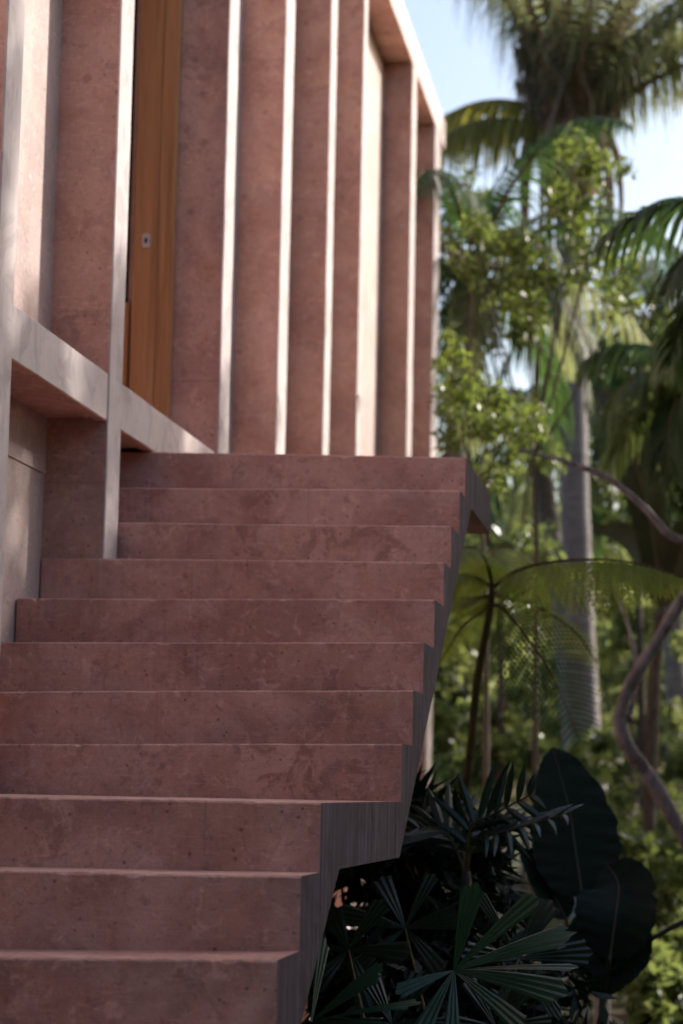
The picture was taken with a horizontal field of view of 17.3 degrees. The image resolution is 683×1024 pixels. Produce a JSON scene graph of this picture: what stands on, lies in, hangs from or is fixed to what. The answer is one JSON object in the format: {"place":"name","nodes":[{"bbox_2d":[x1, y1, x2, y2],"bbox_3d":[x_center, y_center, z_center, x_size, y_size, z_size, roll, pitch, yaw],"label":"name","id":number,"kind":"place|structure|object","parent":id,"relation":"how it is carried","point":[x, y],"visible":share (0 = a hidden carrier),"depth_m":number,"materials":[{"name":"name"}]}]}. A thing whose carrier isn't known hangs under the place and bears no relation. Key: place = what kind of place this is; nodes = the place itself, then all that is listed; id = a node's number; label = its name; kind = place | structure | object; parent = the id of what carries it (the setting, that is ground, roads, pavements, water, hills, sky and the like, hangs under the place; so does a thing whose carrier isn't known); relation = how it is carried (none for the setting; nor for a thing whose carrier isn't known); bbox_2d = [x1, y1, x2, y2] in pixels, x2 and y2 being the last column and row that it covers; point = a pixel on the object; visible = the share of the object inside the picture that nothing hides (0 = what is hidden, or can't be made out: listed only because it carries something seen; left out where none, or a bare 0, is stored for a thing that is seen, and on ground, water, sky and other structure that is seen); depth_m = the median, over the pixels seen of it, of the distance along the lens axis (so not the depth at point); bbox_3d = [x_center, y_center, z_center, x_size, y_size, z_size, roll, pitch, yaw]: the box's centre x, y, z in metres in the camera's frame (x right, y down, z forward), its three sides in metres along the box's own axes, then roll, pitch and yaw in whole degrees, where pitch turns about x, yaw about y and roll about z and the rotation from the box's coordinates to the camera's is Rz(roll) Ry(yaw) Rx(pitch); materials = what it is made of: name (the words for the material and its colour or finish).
{"place":"outdoors","nodes":[
{"label":"outdoors","id":0,"kind":"place"},
{"bbox_2d":[0,0,445,1020],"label":"house","id":1,"kind":"structure","parent":0,"point":[218,226],"depth_m":10.85,"materials":[{"name":"pink concrete"}]},
{"bbox_2d":[122,0,182,419],"bbox_3d":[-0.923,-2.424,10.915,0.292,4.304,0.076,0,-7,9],"label":"door","id":2,"kind":"structure","parent":1,"relation":"in","point":[155,219],"depth_m":10.76,"materials":[{"name":"brown wood"}]},
{"bbox_2d":[0,452,490,1023],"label":"staircase","id":3,"kind":"structure","parent":0,"point":[218,676],"depth_m":7.44,"materials":[{"name":"pink concrete"}]},
{"bbox_2d":[403,0,682,807],"label":"sky","id":4,"kind":"structure","parent":0,"point":[460,73],"materials":[{"name":"white"}]},
{"bbox_2d":[477,805,660,1023],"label":"ground","id":5,"kind":"structure","parent":0,"point":[617,1011],"depth_m":26.30,"materials":[{"name":"soil"}]},
{"bbox_2d":[310,899,444,1023],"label":"fan palm","id":6,"kind":"object","parent":5,"relation":"on","point":[365,989],"visible":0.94,"depth_m":6.89,"materials":[{"name":"green plant"}]},
{"bbox_2d":[304,786,524,1012],"bbox_3d":[0.188,1.857,8.775,1.133,1.688,0.994,0,-7,9],"label":"shrub","id":7,"kind":"object","parent":5,"relation":"on","point":[438,864],"visible":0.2,"depth_m":8.64,"materials":[{"name":"green plant"}]},
{"bbox_2d":[301,913,558,1023],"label":"shrub","id":8,"kind":"object","parent":5,"relation":"on","point":[392,975],"visible":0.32,"depth_m":8.02,"materials":[{"name":"green plant"}]},
{"bbox_2d":[334,762,533,943],"bbox_3d":[0.343,1.852,9.116,1.013,1.787,0.993,0,-7,9],"label":"shrub","id":9,"kind":"object","parent":5,"relation":"on","point":[358,893],"visible":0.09,"depth_m":9.05,"materials":[{"name":"green plant"}]},
{"bbox_2d":[342,874,593,1023],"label":"fan palm","id":10,"kind":"object","parent":5,"relation":"on","point":[537,942],"visible":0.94,"depth_m":6.51,"materials":[{"name":"green plant"}]},
{"bbox_2d":[385,760,583,1017],"bbox_3d":[0.520,1.794,8.378,0.791,1.729,1.010,0,-7,9],"label":"feather palm","id":11,"kind":"object","parent":5,"relation":"on","point":[439,833],"visible":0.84,"depth_m":8.22,"materials":[{"name":"green plant"}]},
{"bbox_2d":[435,586,542,745],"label":"bushy tree","id":12,"kind":"object","parent":5,"relation":"on","point":[461,668],"visible":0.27,"depth_m":23.96,"materials":[{"name":"green plant"}]},
{"bbox_2d":[426,323,554,788],"bbox_3d":[0.957,1.077,15.010,0.899,4.797,1.274,0,-7,9],"label":"leafy tree","id":13,"kind":"object","parent":5,"relation":"on","point":[533,428],"visible":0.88,"depth_m":15.12,"materials":[{"name":"green plant"}]},
{"bbox_2d":[432,676,560,799],"bbox_3d":[1.418,2.989,21.908,1.543,2.714,3.266,0,-7,9],"label":"shrub","id":14,"kind":"object","parent":5,"relation":"on","point":[450,726],"visible":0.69,"depth_m":21.14,"materials":[{"name":"green plant"}]},
{"bbox_2d":[438,159,569,854],"bbox_3d":[1.403,0.384,21.039,1.447,7.671,1.229,0,-7,9],"label":"leafy tree","id":15,"kind":"object","parent":5,"relation":"on","point":[517,330],"visible":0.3,"depth_m":21.14,"materials":[{"name":"green plant"}]},
{"bbox_2d":[462,589,558,895],"bbox_3d":[2.399,3.153,29.604,1.662,4.318,3.403,-2,-8,23],"label":"bushy tree","id":16,"kind":"object","parent":5,"relation":"on","point":[523,872],"visible":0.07,"depth_m":29.69,"materials":[{"name":"green plant"}]},
{"bbox_2d":[436,371,626,920],"bbox_3d":[2.421,1.627,28.190,4.090,7.022,4.447,6,-8,-32],"label":"palm tree","id":17,"kind":"object","parent":5,"relation":"on","point":[547,509],"visible":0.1,"depth_m":28.04,"materials":[{"name":"green plant"}]},
{"bbox_2d":[419,954,653,1023],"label":"shrub","id":18,"kind":"object","parent":5,"relation":"on","point":[571,999],"visible":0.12,"depth_m":8.63,"materials":[{"name":"green plant"}]},
{"bbox_2d":[441,122,650,963],"bbox_3d":[1.517,0.406,16.959,1.602,6.629,1.321,0,-7,9],"label":"leafy tree","id":19,"kind":"object","parent":5,"relation":"on","point":[528,305],"visible":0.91,"depth_m":17.09,"materials":[{"name":"green plant"}]},
{"bbox_2d":[415,117,681,466],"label":"palm tree","id":20,"kind":"object","parent":5,"relation":"on","point":[468,318],"visible":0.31,"depth_m":20.98,"materials":[{"name":"green plant"}]},
{"bbox_2d":[431,416,665,818],"bbox_3d":[3.254,1.978,41.542,28.110,8.639,19.154,0,-7,9],"label":"wood","id":21,"kind":"object","parent":5,"relation":"on","point":[610,679],"depth_m":34.84,"materials":[{"name":"green plant"}]},
{"bbox_2d":[496,680,621,753],"bbox_3d":[3.159,3.848,31.578,1.882,3.454,3.745,0,-7,9],"label":"shrub","id":22,"kind":"object","parent":5,"relation":"on","point":[607,705],"visible":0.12,"depth_m":31.15,"materials":[{"name":"green plant"}]},
{"bbox_2d":[439,0,682,795],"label":"coconut palm","id":23,"kind":"object","parent":5,"relation":"on","point":[571,64],"visible":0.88,"depth_m":24.23,"materials":[{"name":"green plant"}]},
{"bbox_2d":[440,546,682,807],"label":"tree fern","id":24,"kind":"object","parent":5,"relation":"on","point":[489,566],"visible":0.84,"depth_m":10.84,"materials":[{"name":"green plant"}]},
{"bbox_2d":[493,257,682,916],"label":"leafy tree","id":25,"kind":"object","parent":5,"relation":"on","point":[673,678],"visible":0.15,"depth_m":26.55,"materials":[{"name":"green plant"}]},
{"bbox_2d":[517,448,682,850],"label":"bent tree","id":26,"kind":"object","parent":5,"relation":"on","point":[623,711],"visible":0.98,"depth_m":12.85,"materials":[{"name":"brown plant"}]},
{"bbox_2d":[520,747,682,1023],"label":"broad leaf plant","id":27,"kind":"object","parent":5,"relation":"on","point":[617,900],"visible":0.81,"depth_m":9.81,"materials":[{"name":"green plant"}]},
{"bbox_2d":[557,724,682,844],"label":"shrub","id":28,"kind":"object","parent":5,"relation":"on","point":[597,757],"visible":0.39,"depth_m":22.02,"materials":[{"name":"green plant"}]},
{"bbox_2d":[592,552,656,826],"bbox_3d":[3.596,2.901,28.798,1.737,4.669,3.196,0,-7,9],"label":"bushy tree","id":29,"kind":"object","parent":5,"relation":"on","point":[614,636],"visible":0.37,"depth_m":28.30,"materials":[{"name":"green plant"}]},
{"bbox_2d":[575,339,682,527],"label":"palm tree","id":30,"kind":"object","parent":5,"relation":"on","point":[653,416],"visible":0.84,"depth_m":18.30,"materials":[{"name":"green plant"}]},
{"bbox_2d":[589,292,680,810],"bbox_3d":[3.518,1.149,25.837,1.606,7.416,1.800,0,-7,9],"label":"leafy tree","id":31,"kind":"object","parent":5,"relation":"on","point":[606,514],"visible":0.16,"depth_m":25.76,"materials":[{"name":"green plant"}]},
{"bbox_2d":[591,196,682,415],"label":"palm tree","id":32,"kind":"object","parent":5,"relation":"on","point":[662,213],"visible":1,"depth_m":13.36,"materials":[{"name":"green plant"}]},
{"bbox_2d":[615,918,682,1023],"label":"shrub","id":33,"kind":"object","parent":5,"relation":"on","point":[655,988],"visible":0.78,"depth_m":14.40,"materials":[{"name":"green plant"}]},
{"bbox_2d":[617,815,682,935],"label":"shrub","id":34,"kind":"object","parent":5,"relation":"on","point":[661,861],"visible":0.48,"depth_m":17.34,"materials":[{"name":"green plant"}]},
{"bbox_2d":[644,604,682,746],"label":"bushy tree","id":35,"kind":"object","parent":5,"relation":"on","point":[668,717],"visible":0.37,"depth_m":25.88,"materials":[{"name":"green plant"}]},
{"bbox_2d":[594,996,611,1023],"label":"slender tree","id":36,"kind":"object","parent":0,"point":[596,1006],"visible":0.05,"depth_m":11.67,"materials":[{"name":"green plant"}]},
{"bbox_2d":[589,372,682,843],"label":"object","id":37,"kind":"object","parent":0,"point":[643,539],"visible":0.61,"depth_m":19.92,"materials":[{"name":"green plant"}]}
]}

